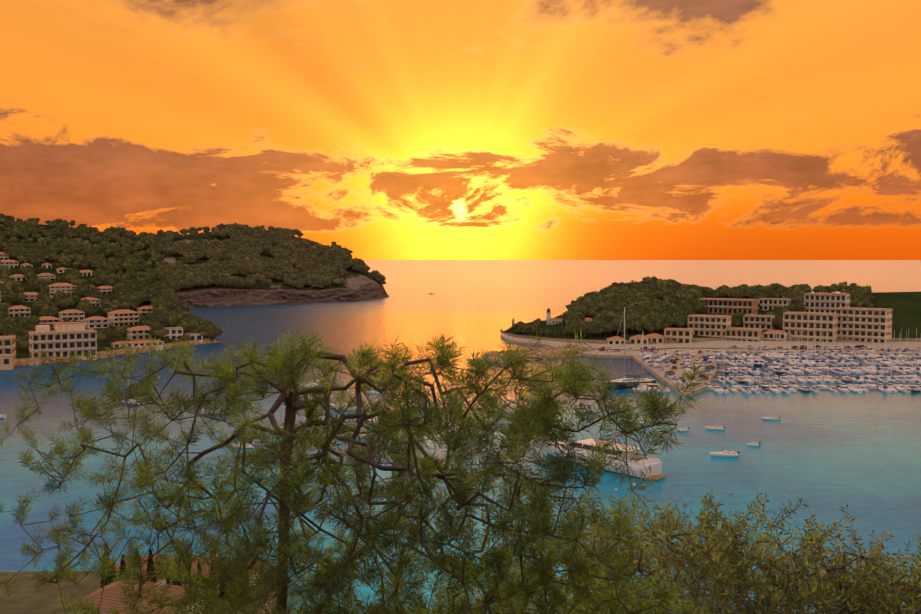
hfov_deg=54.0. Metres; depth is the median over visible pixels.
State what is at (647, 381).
motorboat
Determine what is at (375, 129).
sky
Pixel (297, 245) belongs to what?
headland trees
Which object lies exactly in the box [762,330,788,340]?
house
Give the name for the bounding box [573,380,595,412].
sailboat
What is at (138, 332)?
house
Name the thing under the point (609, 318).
peninsula trees
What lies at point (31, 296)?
house
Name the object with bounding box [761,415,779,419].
motorboat
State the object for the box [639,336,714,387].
hardstand boats
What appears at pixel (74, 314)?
house
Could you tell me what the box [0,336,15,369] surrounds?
town building
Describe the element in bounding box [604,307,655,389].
ketch sailboat
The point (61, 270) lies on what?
town building
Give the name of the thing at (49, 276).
town building
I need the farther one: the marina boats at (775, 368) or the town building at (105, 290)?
the town building at (105, 290)
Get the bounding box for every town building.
[0,252,8,260]
[0,260,18,267]
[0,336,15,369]
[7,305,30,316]
[9,274,26,280]
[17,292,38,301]
[20,263,32,267]
[28,322,96,359]
[36,273,55,280]
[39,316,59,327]
[42,263,51,267]
[48,283,75,296]
[56,267,66,272]
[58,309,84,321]
[79,270,92,276]
[79,297,100,305]
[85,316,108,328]
[98,286,114,293]
[108,309,139,326]
[110,340,163,350]
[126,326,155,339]
[136,306,153,315]
[163,327,182,340]
[184,333,202,342]
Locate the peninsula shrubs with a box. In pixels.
[514,314,568,334]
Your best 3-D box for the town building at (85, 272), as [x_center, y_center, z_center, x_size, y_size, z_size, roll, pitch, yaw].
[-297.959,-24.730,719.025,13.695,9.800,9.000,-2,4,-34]
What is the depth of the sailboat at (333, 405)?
300.75 m
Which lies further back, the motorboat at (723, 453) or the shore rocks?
the shore rocks
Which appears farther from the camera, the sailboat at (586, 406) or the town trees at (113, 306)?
the town trees at (113, 306)
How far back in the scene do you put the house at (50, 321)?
538.27 m
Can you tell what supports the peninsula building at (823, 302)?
on the peninsula terrain at (906, 313)
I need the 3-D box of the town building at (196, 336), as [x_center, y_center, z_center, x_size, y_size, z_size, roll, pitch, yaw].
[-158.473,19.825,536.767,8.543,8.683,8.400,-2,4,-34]
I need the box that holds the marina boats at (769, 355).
[714,330,920,358]
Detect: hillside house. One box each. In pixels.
[67,575,209,613]
[115,550,262,593]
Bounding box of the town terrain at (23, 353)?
[0,223,205,366]
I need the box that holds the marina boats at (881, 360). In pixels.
[715,337,920,366]
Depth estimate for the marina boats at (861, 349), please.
481.41 m
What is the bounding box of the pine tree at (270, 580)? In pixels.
[0,325,709,613]
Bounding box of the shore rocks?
[14,329,559,365]
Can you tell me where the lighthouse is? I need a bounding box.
[546,308,561,324]
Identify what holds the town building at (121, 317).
on the town terrain at (23, 353)
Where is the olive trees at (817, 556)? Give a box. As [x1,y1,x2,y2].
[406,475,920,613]
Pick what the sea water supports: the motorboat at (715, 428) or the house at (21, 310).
the motorboat at (715, 428)
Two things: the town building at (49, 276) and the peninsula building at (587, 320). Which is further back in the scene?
the town building at (49, 276)
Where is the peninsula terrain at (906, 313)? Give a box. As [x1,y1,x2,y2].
[502,288,920,343]
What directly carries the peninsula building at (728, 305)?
on the peninsula terrain at (906, 313)
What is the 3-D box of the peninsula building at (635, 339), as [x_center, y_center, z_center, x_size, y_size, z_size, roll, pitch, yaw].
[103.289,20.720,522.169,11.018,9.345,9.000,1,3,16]
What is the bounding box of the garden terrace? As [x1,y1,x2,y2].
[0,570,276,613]
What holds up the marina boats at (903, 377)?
on the sea water
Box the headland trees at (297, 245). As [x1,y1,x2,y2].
[104,222,385,290]
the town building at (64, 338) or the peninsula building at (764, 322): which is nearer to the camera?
the town building at (64, 338)
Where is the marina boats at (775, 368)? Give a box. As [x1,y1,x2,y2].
[717,342,920,374]
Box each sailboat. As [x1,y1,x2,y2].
[122,374,139,404]
[200,380,226,414]
[231,415,252,448]
[299,367,325,387]
[330,365,362,410]
[488,368,514,413]
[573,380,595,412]
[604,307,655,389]
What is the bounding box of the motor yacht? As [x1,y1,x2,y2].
[534,435,668,479]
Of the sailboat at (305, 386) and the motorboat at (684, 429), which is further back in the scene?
the sailboat at (305, 386)
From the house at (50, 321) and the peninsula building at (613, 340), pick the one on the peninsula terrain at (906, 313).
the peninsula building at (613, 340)
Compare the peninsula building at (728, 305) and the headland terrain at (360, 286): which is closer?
the peninsula building at (728, 305)
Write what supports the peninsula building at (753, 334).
on the peninsula terrain at (906, 313)
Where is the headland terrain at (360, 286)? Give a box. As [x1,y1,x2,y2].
[159,232,388,307]
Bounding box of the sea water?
[0,260,920,613]
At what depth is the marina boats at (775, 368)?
400.47 m
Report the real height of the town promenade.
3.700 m
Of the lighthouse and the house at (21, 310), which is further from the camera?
the lighthouse
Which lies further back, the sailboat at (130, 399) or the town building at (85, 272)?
the town building at (85, 272)
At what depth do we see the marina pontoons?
373.95 m
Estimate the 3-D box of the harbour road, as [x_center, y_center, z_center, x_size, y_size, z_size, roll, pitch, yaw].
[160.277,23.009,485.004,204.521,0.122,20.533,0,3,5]
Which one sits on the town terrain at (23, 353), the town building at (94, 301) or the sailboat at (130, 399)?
the town building at (94, 301)
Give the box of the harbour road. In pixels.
[580,347,919,351]
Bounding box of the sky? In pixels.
[0,0,920,259]
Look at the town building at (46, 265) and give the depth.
731.03 m
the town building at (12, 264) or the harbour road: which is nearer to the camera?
the harbour road
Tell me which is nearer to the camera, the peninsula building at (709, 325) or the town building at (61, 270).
the peninsula building at (709, 325)
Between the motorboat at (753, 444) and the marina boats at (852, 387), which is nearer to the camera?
the motorboat at (753, 444)
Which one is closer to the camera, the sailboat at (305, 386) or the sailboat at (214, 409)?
the sailboat at (214, 409)
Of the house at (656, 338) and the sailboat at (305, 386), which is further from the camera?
the house at (656, 338)
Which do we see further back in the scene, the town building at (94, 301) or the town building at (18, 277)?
the town building at (18, 277)
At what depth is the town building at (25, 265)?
729.17 m
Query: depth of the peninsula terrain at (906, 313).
578.91 m
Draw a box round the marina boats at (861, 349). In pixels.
[720,329,919,353]
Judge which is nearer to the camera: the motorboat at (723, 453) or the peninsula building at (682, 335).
the motorboat at (723, 453)
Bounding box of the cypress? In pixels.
[100,543,249,600]
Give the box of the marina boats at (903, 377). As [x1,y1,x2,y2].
[718,356,920,383]
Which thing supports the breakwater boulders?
in the sea water
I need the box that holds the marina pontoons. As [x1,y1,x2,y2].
[705,355,920,390]
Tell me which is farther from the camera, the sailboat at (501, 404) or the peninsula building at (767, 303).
the peninsula building at (767, 303)
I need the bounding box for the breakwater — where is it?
[483,346,587,360]
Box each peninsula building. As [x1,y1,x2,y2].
[584,318,591,322]
[606,336,625,343]
[630,335,648,343]
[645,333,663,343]
[664,328,692,342]
[688,314,731,336]
[698,298,757,314]
[725,327,762,340]
[743,314,774,329]
[758,298,790,310]
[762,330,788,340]
[783,311,838,341]
[804,293,849,312]
[835,307,892,342]
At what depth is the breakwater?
465.30 m
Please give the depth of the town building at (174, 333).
523.44 m
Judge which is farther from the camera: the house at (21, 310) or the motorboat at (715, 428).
the house at (21, 310)
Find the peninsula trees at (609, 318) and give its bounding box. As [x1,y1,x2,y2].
[563,276,875,337]
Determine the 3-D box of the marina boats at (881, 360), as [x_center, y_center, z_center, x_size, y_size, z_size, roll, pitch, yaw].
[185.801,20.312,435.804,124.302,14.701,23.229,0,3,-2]
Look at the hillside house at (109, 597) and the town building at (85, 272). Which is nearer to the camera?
the hillside house at (109, 597)
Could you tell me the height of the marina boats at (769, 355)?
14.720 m
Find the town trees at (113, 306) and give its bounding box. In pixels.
[0,213,222,351]
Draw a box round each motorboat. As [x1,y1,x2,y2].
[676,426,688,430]
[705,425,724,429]
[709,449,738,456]
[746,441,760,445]
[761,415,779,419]
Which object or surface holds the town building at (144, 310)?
on the town terrain at (23, 353)
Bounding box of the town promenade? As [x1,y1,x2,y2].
[16,338,209,361]
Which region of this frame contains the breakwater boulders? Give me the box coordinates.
[470,344,596,363]
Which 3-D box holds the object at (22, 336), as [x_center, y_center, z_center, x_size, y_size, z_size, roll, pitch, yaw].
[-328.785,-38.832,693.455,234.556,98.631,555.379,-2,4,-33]
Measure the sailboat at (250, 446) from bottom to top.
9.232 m
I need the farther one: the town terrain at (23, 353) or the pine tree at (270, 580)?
the town terrain at (23, 353)
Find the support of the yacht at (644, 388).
on the sea water
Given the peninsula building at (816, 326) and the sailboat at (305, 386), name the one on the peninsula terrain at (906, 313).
the peninsula building at (816, 326)
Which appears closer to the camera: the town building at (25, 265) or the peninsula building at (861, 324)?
the peninsula building at (861, 324)
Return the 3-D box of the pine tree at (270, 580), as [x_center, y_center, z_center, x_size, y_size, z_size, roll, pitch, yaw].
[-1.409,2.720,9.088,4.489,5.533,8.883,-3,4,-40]
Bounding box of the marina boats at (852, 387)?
[704,363,920,393]
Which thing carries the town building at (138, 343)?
on the town terrain at (23, 353)
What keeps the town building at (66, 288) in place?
on the town terrain at (23, 353)
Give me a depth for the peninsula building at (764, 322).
578.66 m
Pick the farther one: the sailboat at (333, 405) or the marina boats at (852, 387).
the marina boats at (852, 387)

